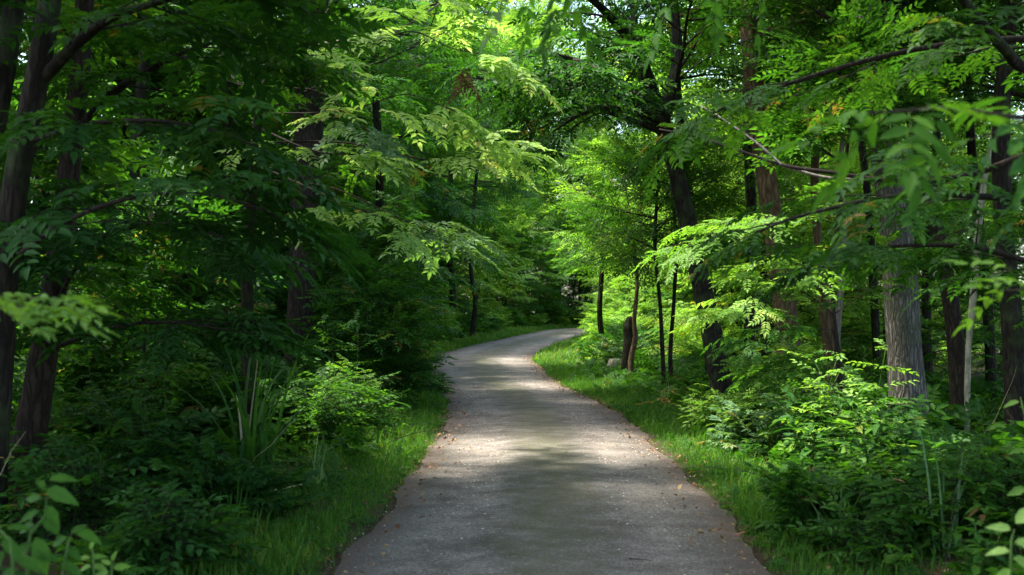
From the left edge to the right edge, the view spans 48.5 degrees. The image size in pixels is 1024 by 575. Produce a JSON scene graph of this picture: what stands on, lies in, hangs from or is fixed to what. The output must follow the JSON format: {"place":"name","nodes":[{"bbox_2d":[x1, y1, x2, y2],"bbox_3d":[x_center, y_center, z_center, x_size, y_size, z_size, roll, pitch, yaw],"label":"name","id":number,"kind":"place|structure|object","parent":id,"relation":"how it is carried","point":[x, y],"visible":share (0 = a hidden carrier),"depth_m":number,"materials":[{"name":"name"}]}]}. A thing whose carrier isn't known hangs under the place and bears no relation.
{"place":"outdoors","nodes":[
{"label":"outdoors","id":0,"kind":"place"},
{"bbox_2d":[0,317,1023,574],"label":"ground","id":1,"kind":"structure","parent":0,"point":[744,537],"depth_m":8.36,"materials":[{"name":"green plant"}]},
{"bbox_2d":[0,0,25,164],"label":"tree","id":2,"kind":"object","parent":1,"relation":"on","point":[11,18],"visible":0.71,"depth_m":8.79,"materials":[{"name":"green plant"}]},
{"bbox_2d":[0,473,101,574],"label":"leafy plant","id":3,"kind":"object","parent":1,"relation":"on","point":[42,556],"visible":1,"depth_m":3.44,"materials":[{"name":"green plant"}]},
{"bbox_2d":[0,0,133,352],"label":"sapling","id":4,"kind":"object","parent":1,"relation":"on","point":[49,247],"visible":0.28,"depth_m":8.72,"materials":[{"name":"green plant"}]},
{"bbox_2d":[0,45,175,361],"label":"sapling","id":5,"kind":"object","parent":1,"relation":"on","point":[34,182],"visible":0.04,"depth_m":18.60,"materials":[{"name":"green plant"}]},
{"bbox_2d":[0,434,177,553],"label":"weed","id":6,"kind":"object","parent":1,"relation":"on","point":[70,515],"visible":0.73,"depth_m":7.44,"materials":[{"name":"green plant"}]},
{"bbox_2d":[0,0,202,391],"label":"sapling","id":7,"kind":"object","parent":1,"relation":"on","point":[89,172],"visible":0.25,"depth_m":11.39,"materials":[{"name":"green plant"}]},
{"bbox_2d":[54,381,189,439],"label":"shrub","id":8,"kind":"object","parent":1,"relation":"on","point":[102,415],"visible":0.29,"depth_m":11.12,"materials":[{"name":"green plant"}]},
{"bbox_2d":[48,335,197,451],"bbox_3d":[-3.633,1.066,10.592,1.027,1.325,1.293,-1,-2,31],"label":"weed","id":9,"kind":"object","parent":1,"relation":"on","point":[108,411],"visible":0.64,"depth_m":10.51,"materials":[{"name":"green plant"}]},
{"bbox_2d":[15,0,259,295],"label":"tall tree","id":10,"kind":"object","parent":1,"relation":"on","point":[47,194],"visible":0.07,"depth_m":22.91,"materials":[{"name":"green plant"}]},
{"bbox_2d":[13,138,286,408],"bbox_3d":[-4.730,0.058,14.443,3.700,4.195,3.546,1,-2,-44],"label":"sapling","id":11,"kind":"object","parent":1,"relation":"on","point":[114,346],"visible":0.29,"depth_m":14.02,"materials":[{"name":"green plant"}]},
{"bbox_2d":[69,396,239,508],"bbox_3d":[-2.831,1.359,9.148,1.302,0.954,1.413,0,-1,0],"label":"weed","id":12,"kind":"object","parent":1,"relation":"on","point":[154,444],"visible":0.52,"depth_m":9.04,"materials":[{"name":"green plant"}]},
{"bbox_2d":[24,40,286,346],"bbox_3d":[-8.014,-1.958,25.339,6.273,7.882,5.775,1,-2,-39],"label":"young tree","id":13,"kind":"object","parent":1,"relation":"on","point":[196,206],"visible":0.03,"depth_m":25.52,"materials":[{"name":"green plant"}]},
{"bbox_2d":[52,478,278,574],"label":"weed","id":14,"kind":"object","parent":1,"relation":"on","point":[146,516],"visible":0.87,"depth_m":6.66,"materials":[{"name":"green plant"}]},
{"bbox_2d":[14,0,340,303],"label":"arching tree","id":15,"kind":"object","parent":1,"relation":"on","point":[172,117],"visible":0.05,"depth_m":23.73,"materials":[{"name":"green plant"}]},
{"bbox_2d":[25,0,336,358],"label":"tree","id":16,"kind":"object","parent":1,"relation":"on","point":[139,93],"visible":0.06,"depth_m":19.05,"materials":[{"name":"green plant"}]},
{"bbox_2d":[92,185,276,383],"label":"sapling","id":17,"kind":"object","parent":1,"relation":"on","point":[225,203],"visible":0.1,"depth_m":17.26,"materials":[{"name":"green plant"}]},
{"bbox_2d":[2,0,380,482],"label":"tree","id":18,"kind":"object","parent":1,"relation":"on","point":[36,397],"visible":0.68,"depth_m":9.23,"materials":[{"name":"green plant"}]},
{"bbox_2d":[119,341,266,440],"bbox_3d":[-3.345,1.173,12.000,1.544,1.202,1.373,0,-1,0],"label":"weed","id":19,"kind":"object","parent":1,"relation":"on","point":[190,405],"visible":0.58,"depth_m":11.93,"materials":[{"name":"green plant"}]},
{"bbox_2d":[0,0,387,539],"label":"tree","id":20,"kind":"object","parent":1,"relation":"on","point":[44,66],"visible":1,"depth_m":7.38,"materials":[{"name":"green plant"}]},
{"bbox_2d":[113,109,293,334],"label":"young tree","id":21,"kind":"object","parent":1,"relation":"on","point":[279,299],"visible":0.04,"depth_m":27.20,"materials":[{"name":"green plant"}]},
{"bbox_2d":[140,427,325,521],"bbox_3d":[-2.119,1.472,8.702,1.434,0.718,1.275,0,-1,0],"label":"weed","id":22,"kind":"object","parent":1,"relation":"on","point":[202,470],"visible":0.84,"depth_m":8.54,"materials":[{"name":"green plant"}]},
{"bbox_2d":[145,328,360,477],"bbox_3d":[-2.422,1.071,11.023,1.884,1.600,1.501,1,-2,-42],"label":"sword leaf plant","id":23,"kind":"object","parent":1,"relation":"on","point":[247,449],"visible":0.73,"depth_m":10.78,"materials":[{"name":"plant"}]},
{"bbox_2d":[93,0,441,354],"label":"tree","id":24,"kind":"object","parent":1,"relation":"on","point":[390,61],"visible":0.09,"depth_m":22.31,"materials":[{"name":"green plant"}]},
{"bbox_2d":[145,2,419,276],"bbox_3d":[-5.328,-2.423,25.725,6.748,9.154,7.030,0,-1,4],"label":"arching tree","id":25,"kind":"object","parent":1,"relation":"on","point":[340,166],"visible":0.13,"depth_m":25.77,"materials":[{"name":"green plant"}]},
{"bbox_2d":[232,351,349,442],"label":"weed","id":26,"kind":"object","parent":1,"relation":"on","point":[284,374],"visible":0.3,"depth_m":13.85,"materials":[{"name":"green plant"}]},
{"bbox_2d":[0,0,604,342],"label":"tree","id":27,"kind":"object","parent":1,"relation":"on","point":[23,313],"visible":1,"depth_m":3.51,"materials":[{"name":"green plant"}]},
{"bbox_2d":[186,0,424,375],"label":"tree","id":28,"kind":"object","parent":1,"relation":"on","point":[308,132],"visible":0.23,"depth_m":20.84,"materials":[{"name":"green plant"}]},
{"bbox_2d":[267,361,373,448],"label":"weed","id":29,"kind":"object","parent":1,"relation":"on","point":[327,413],"visible":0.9,"depth_m":13.09,"materials":[{"name":"green plant"}]},
{"bbox_2d":[187,1,469,313],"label":"arching tree","id":30,"kind":"object","parent":1,"relation":"on","point":[441,275],"visible":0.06,"depth_m":31.00,"materials":[{"name":"green plant"}]},
{"bbox_2d":[135,0,563,446],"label":"tree","id":31,"kind":"object","parent":1,"relation":"on","point":[386,160],"visible":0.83,"depth_m":11.70,"materials":[{"name":"green plant"}]},
{"bbox_2d":[276,0,437,269],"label":"tall tree","id":32,"kind":"object","parent":1,"relation":"on","point":[400,188],"visible":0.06,"depth_m":40.91,"materials":[{"name":"green plant"}]},
{"bbox_2d":[326,365,410,435],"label":"weed","id":33,"kind":"object","parent":1,"relation":"on","point":[372,404],"visible":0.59,"depth_m":14.09,"materials":[{"name":"green plant"}]},
{"bbox_2d":[284,209,455,385],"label":"sapling","id":34,"kind":"object","parent":1,"relation":"on","point":[362,234],"visible":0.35,"depth_m":22.15,"materials":[{"name":"green plant"}]},
{"bbox_2d":[294,232,457,409],"bbox_3d":[-2.383,0.692,19.466,2.898,3.285,2.776,0,-1,12],"label":"bush","id":35,"kind":"object","parent":1,"relation":"on","point":[372,303],"visible":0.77,"depth_m":19.17,"materials":[{"name":"green plant"}]},
{"bbox_2d":[241,0,523,364],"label":"tree","id":36,"kind":"object","parent":1,"relation":"on","point":[376,121],"visible":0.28,"depth_m":30.05,"materials":[{"name":"green plant"}]},
{"bbox_2d":[313,185,468,365],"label":"sapling","id":37,"kind":"object","parent":1,"relation":"on","point":[398,201],"visible":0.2,"depth_m":26.55,"materials":[{"name":"green plant"}]},
{"bbox_2d":[294,0,517,286],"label":"arching tree","id":38,"kind":"object","parent":1,"relation":"on","point":[439,206],"visible":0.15,"depth_m":46.13,"materials":[{"name":"green plant"}]},
{"bbox_2d":[338,26,490,300],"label":"tall tree","id":39,"kind":"object","parent":1,"relation":"on","point":[465,187],"visible":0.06,"depth_m":50.79,"materials":[{"name":"green plant"}]},
{"bbox_2d":[356,118,512,320],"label":"young tree","id":40,"kind":"object","parent":1,"relation":"on","point":[464,304],"visible":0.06,"depth_m":56.24,"materials":[{"name":"green plant"}]},
{"bbox_2d":[383,44,540,317],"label":"tree","id":41,"kind":"object","parent":1,"relation":"on","point":[452,298],"visible":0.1,"depth_m":54.86,"materials":[{"name":"green plant"}]},
{"bbox_2d":[387,0,540,308],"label":"tall tree","id":42,"kind":"object","parent":1,"relation":"on","point":[526,202],"depth_m":60.98,"materials":[{"name":"green plant"}]},
{"bbox_2d":[389,23,549,335],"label":"tree","id":43,"kind":"object","parent":1,"relation":"on","point":[471,274],"visible":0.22,"depth_m":51.93,"materials":[{"name":"green plant"}]},
{"bbox_2d":[446,187,537,318],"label":"young tree","id":44,"kind":"object","parent":1,"relation":"on","point":[503,292],"visible":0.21,"depth_m":67.32,"materials":[{"name":"green plant"}]},
{"bbox_2d":[442,146,543,318],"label":"young tree","id":45,"kind":"object","parent":1,"relation":"on","point":[515,256],"visible":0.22,"depth_m":66.90,"materials":[{"name":"green plant"}]},
{"bbox_2d":[437,57,562,303],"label":"tall tree","id":46,"kind":"object","parent":1,"relation":"on","point":[521,216],"visible":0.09,"depth_m":71.50,"materials":[{"name":"green plant"}]},
{"bbox_2d":[462,189,556,317],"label":"young tree","id":47,"kind":"object","parent":1,"relation":"on","point":[535,306],"visible":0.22,"depth_m":71.12,"materials":[{"name":"green plant"}]},
{"bbox_2d":[0,309,1023,574],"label":"undergrowth","id":48,"kind":"object","parent":1,"relation":"on","point":[942,417],"visible":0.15,"depth_m":12.14,"materials":[{"name":"green plant"}]},
{"bbox_2d":[8,352,1023,574],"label":"fallen leaves","id":49,"kind":"object","parent":1,"relation":"on","point":[424,500],"visible":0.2,"depth_m":11.38,"materials":[{"name":"brown plant"}]},
{"bbox_2d":[462,148,577,316],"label":"young tree","id":50,"kind":"object","parent":1,"relation":"on","point":[550,274],"visible":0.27,"depth_m":74.03,"materials":[{"name":"green plant"}]},
{"bbox_2d":[464,137,588,304],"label":"tall tree","id":51,"kind":"object","parent":1,"relation":"on","point":[552,214],"visible":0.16,"depth_m":81.13,"materials":[{"name":"green plant"}]},
{"bbox_2d":[492,230,567,324],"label":"young tree","id":52,"kind":"object","parent":1,"relation":"on","point":[554,292],"visible":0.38,"depth_m":75.66,"materials":[{"name":"green plant"}]},
{"bbox_2d":[478,0,626,295],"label":"tall tree","id":53,"kind":"object","parent":1,"relation":"on","point":[532,23],"visible":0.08,"depth_m":89.32,"materials":[{"name":"green plant"}]},
{"bbox_2d":[539,218,610,323],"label":"young tree","id":54,"kind":"object","parent":1,"relation":"on","point":[568,288],"visible":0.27,"depth_m":79.58,"materials":[{"name":"green plant"}]},
{"bbox_2d":[519,119,633,309],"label":"tall tree","id":55,"kind":"object","parent":1,"relation":"on","point":[596,140],"visible":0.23,"depth_m":83.60,"materials":[{"name":"green plant"}]},
{"bbox_2d":[536,67,647,296],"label":"tall tree","id":56,"kind":"object","parent":1,"relation":"on","point":[592,132],"visible":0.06,"depth_m":88.64,"materials":[{"name":"green plant"}]},
{"bbox_2d":[363,0,825,404],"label":"tree","id":57,"kind":"object","parent":1,"relation":"on","point":[580,96],"visible":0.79,"depth_m":17.35,"materials":[{"name":"green plant"}]},
{"bbox_2d":[541,184,665,341],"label":"tree","id":58,"kind":"object","parent":1,"relation":"on","point":[579,264],"visible":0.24,"depth_m":35.92,"materials":[{"name":"green plant"}]},
{"bbox_2d":[539,126,721,379],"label":"sapling","id":59,"kind":"object","parent":1,"relation":"on","point":[634,314],"visible":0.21,"depth_m":24.97,"materials":[{"name":"green plant"}]},
{"bbox_2d":[543,116,746,384],"bbox_3d":[2.642,-0.575,23.080,4.156,5.706,3.628,0,-1,16],"label":"tree","id":60,"kind":"object","parent":1,"relation":"on","point":[631,166],"visible":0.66,"depth_m":22.61,"materials":[{"name":"green plant"}]},
{"bbox_2d":[532,0,802,372],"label":"tree","id":61,"kind":"object","parent":1,"relation":"on","point":[679,96],"visible":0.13,"depth_m":23.59,"materials":[{"name":"green plant"}]},
{"bbox_2d":[602,204,742,341],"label":"young tree","id":62,"kind":"object","parent":1,"relation":"on","point":[648,304],"visible":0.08,"depth_m":38.70,"materials":[{"name":"green plant"}]},
{"bbox_2d":[565,109,781,375],"bbox_3d":[3.271,-0.718,24.053,4.643,5.882,3.814,1,-2,-30],"label":"tree","id":63,"kind":"object","parent":1,"relation":"on","point":[672,320],"visible":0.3,"depth_m":23.69,"materials":[{"name":"green plant"}]},
{"bbox_2d":[672,383,755,427],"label":"weed","id":64,"kind":"object","parent":1,"relation":"on","point":[703,407],"visible":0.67,"depth_m":15.41,"materials":[{"name":"green plant"}]},
{"bbox_2d":[601,0,841,377],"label":"tree","id":65,"kind":"object","parent":1,"relation":"on","point":[763,352],"visible":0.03,"depth_m":25.40,"materials":[{"name":"green plant"}]},
{"bbox_2d":[615,0,843,363],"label":"tree","id":66,"kind":"object","parent":1,"relation":"on","point":[751,197],"visible":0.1,"depth_m":22.97,"materials":[{"name":"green plant"}]},
{"bbox_2d":[656,181,819,357],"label":"young tree","id":67,"kind":"object","parent":1,"relation":"on","point":[721,287],"visible":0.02,"depth_m":30.13,"materials":[{"name":"green plant"}]},
{"bbox_2d":[696,395,792,452],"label":"weed","id":68,"kind":"object","parent":1,"relation":"on","point":[734,423],"visible":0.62,"depth_m":13.27,"materials":[{"name":"green plant"}]},
{"bbox_2d":[576,3,918,349],"bbox_3d":[6.931,-5.344,31.453,10.850,16.215,11.389,1,-2,-40],"label":"tall tree","id":69,"kind":"object","parent":1,"relation":"on","point":[820,163],"visible":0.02,"depth_m":31.37,"materials":[{"name":"green plant"}]},
{"bbox_2d":[641,71,883,371],"bbox_3d":[5.881,-1.563,27.261,6.091,8.314,6.617,0,-1,6],"label":"young tree","id":70,"kind":"object","parent":1,"relation":"on","point":[679,346],"visible":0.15,"depth_m":26.73,"materials":[{"name":"green plant"}]},
{"bbox_2d":[547,0,989,399],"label":"tree","id":71,"kind":"object","parent":1,"relation":"on","point":[767,186],"visible":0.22,"depth_m":19.44,"materials":[{"name":"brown plant"}]},
{"bbox_2d":[703,339,836,415],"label":"shrub","id":72,"kind":"object","parent":1,"relation":"on","point":[747,361],"visible":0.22,"depth_m":16.59,"materials":[{"name":"green plant"}]},
{"bbox_2d":[629,0,923,384],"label":"tree","id":73,"kind":"object","parent":1,"relation":"on","point":[827,340],"visible":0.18,"depth_m":20.89,"materials":[{"name":"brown plant"}]},
{"bbox_2d":[624,0,933,436],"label":"tree","id":74,"kind":"object","parent":1,"relation":"on","point":[903,339],"visible":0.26,"depth_m":14.13,"materials":[{"name":"grey plant"}]},
{"bbox_2d":[712,162,885,367],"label":"young tree","id":75,"kind":"object","parent":1,"relation":"on","point":[785,190],"visible":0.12,"depth_m":29.02,"materials":[{"name":"green plant"}]},
{"bbox_2d":[630,0,971,452],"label":"sapling","id":76,"kind":"object","parent":1,"relation":"on","point":[870,39],"visible":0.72,"depth_m":13.04,"materials":[{"name":"green plant"}]},
{"bbox_2d":[750,378,858,457],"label":"weed","id":77,"kind":"object","parent":1,"relation":"on","point":[800,433],"visible":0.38,"depth_m":12.37,"materials":[{"name":"green plant"}]},
{"bbox_2d":[769,386,851,470],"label":"weed","id":78,"kind":"object","parent":1,"relation":"on","point":[809,449],"visible":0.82,"depth_m":10.88,"materials":[{"name":"green plant"}]},
{"bbox_2d":[735,459,894,549],"bbox_3d":[2.151,1.562,8.245,1.190,0.625,1.170,1,-2,-25],"label":"weed","id":79,"kind":"object","parent":1,"relation":"on","point":[786,492],"visible":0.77,"depth_m":8.04,"materials":[{"name":"green plant"}]},
{"bbox_2d":[773,350,868,471],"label":"weed","id":80,"kind":"object","parent":1,"relation":"on","point":[798,441],"visible":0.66,"depth_m":11.09,"materials":[{"name":"green plant"}]},
{"bbox_2d":[632,0,1023,313],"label":"tree","id":81,"kind":"object","parent":1,"relation":"on","point":[886,259],"visible":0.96,"depth_m":7.61,"materials":[{"name":"green plant"}]},
{"bbox_2d":[643,0,1023,336],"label":"tree","id":82,"kind":"object","parent":1,"relation":"on","point":[909,181],"visible":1,"depth_m":3.29,"materials":[{"name":"green plant"}]},
{"bbox_2d":[681,0,989,390],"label":"tree","id":83,"kind":"object","parent":1,"relation":"on","point":[714,146],"visible":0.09,"depth_m":20.00,"materials":[{"name":"green plant"}]},
{"bbox_2d":[664,0,1023,375],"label":"tree","id":84,"kind":"object","parent":1,"relation":"on","point":[875,327],"visible":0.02,"depth_m":25.96,"materials":[{"name":"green plant"}]},
{"bbox_2d":[780,338,918,460],"bbox_3d":[3.135,1.134,10.604,0.737,1.327,1.214,1,-2,-36],"label":"weed","id":85,"kind":"object","parent":1,"relation":"on","point":[851,394],"visible":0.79,"depth_m":10.54,"materials":[{"name":"green plant"}]},
{"bbox_2d":[687,0,1023,422],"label":"tree","id":86,"kind":"object","parent":1,"relation":"on","point":[955,342],"visible":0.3,"depth_m":16.93,"materials":[{"name":"brown plant"}]},
{"bbox_2d":[796,364,927,456],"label":"weed","id":87,"kind":"object","parent":1,"relation":"on","point":[900,416],"visible":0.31,"depth_m":11.80,"materials":[{"name":"green plant"}]},
{"bbox_2d":[786,494,947,569],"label":"weed","id":88,"kind":"object","parent":1,"relation":"on","point":[859,544],"visible":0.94,"depth_m":7.36,"materials":[{"name":"green plant"}]},
{"bbox_2d":[831,398,902,471],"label":"weed","id":89,"kind":"object","parent":1,"relation":"on","point":[875,428],"visible":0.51,"depth_m":10.14,"materials":[{"name":"green plant"}]},
{"bbox_2d":[806,447,936,506],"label":"weed","id":90,"kind":"object","parent":1,"relation":"on","point":[848,470],"visible":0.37,"depth_m":9.04,"materials":[{"name":"green plant"}]},
{"bbox_2d":[806,381,942,482],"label":"weed","id":91,"kind":"object","parent":1,"relation":"on","point":[865,438],"visible":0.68,"depth_m":9.25,"materials":[{"name":"green plant"}]},
{"bbox_2d":[739,0,1023,385],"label":"tree","id":92,"kind":"object","parent":1,"relation":"on","point":[928,366],"visible":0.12,"depth_m":23.99,"materials":[{"name":"green plant"}]},
{"bbox_2d":[742,0,1023,428],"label":"tree","id":93,"kind":"object","parent":1,"relation":"on","point":[1011,316],"visible":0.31,"depth_m":15.45,"materials":[{"name":"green plant"}]},
{"bbox_2d":[799,125,989,371],"bbox_3d":[10.521,-1.210,32.127,5.729,7.819,6.223,-1,-2,41],"label":"young tree","id":94,"kind":"object","parent":1,"relation":"on","point":[882,317],"visible":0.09,"depth_m":32.13,"materials":[{"name":"green plant"}]},
{"bbox_2d":[778,0,1023,410],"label":"tree","id":95,"kind":"object","parent":1,"relation":"on","point":[990,362],"visible":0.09,"depth_m":19.97,"materials":[{"name":"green plant"}]},
{"bbox_2d":[788,23,1023,377],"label":"young tree","id":96,"kind":"object","parent":1,"relation":"on","point":[846,331],"visible":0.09,"depth_m":28.43,"materials":[{"name":"green plant"}]},
{"bbox_2d":[802,0,1023,166],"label":"tall tree","id":97,"kind":"object","parent":1,"relation":"on","point":[986,88],"visible":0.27,"depth_m":17.53,"materials":[{"name":"green plant"}]},
{"bbox_2d":[824,474,1023,561],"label":"weed","id":98,"kind":"object","parent":1,"relation":"on","point":[916,509],"visible":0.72,"depth_m":7.34,"materials":[{"name":"green plant"}]},
{"bbox_2d":[867,226,1023,425],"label":"sapling","id":99,"kind":"object","parent":1,"relation":"on","point":[931,324],"visible":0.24,"depth_m":18.87,"materials":[{"name":"green plant"}]},
{"bbox_2d":[918,420,988,556],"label":"sword leaf plant","id":100,"kind":"object","parent":1,"relation":"on","point":[955,518],"visible":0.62,"depth_m":7.27,"materials":[{"name":"green plant"}]},
{"bbox_2d":[903,425,1023,549],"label":"weed","id":101,"kind":"object","parent":1,"relation":"on","point":[990,504],"visible":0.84,"depth_m":7.38,"materials":[{"name":"green plant"}]},
{"bbox_2d":[930,425,1023,535],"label":"shrub","id":102,"kind":"object","parent":1,"relation":"on","point":[1010,443],"visible":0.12,"depth_m":8.28,"materials":[{"name":"green plant"}]},
{"bbox_2d":[964,130,991,433],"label":"dead sapling","id":103,"kind":"object","parent":1,"relation":"on","point":[969,337],"visible":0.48,"depth_m":15.96,"materials":[{"name":"grey wood"}]},
{"bbox_2d":[946,517,1018,574],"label":"weed","id":104,"kind":"object","parent":1,"relation":"on","point":[977,559],"visible":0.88,"depth_m":6.30,"materials":[{"name":"green plant"}]},
{"bbox_2d":[325,328,771,574],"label":"path","id":105,"kind":"structure","parent":0,"point":[583,532],"depth_m":9.71,"materials":[{"name":"grey gravel"}]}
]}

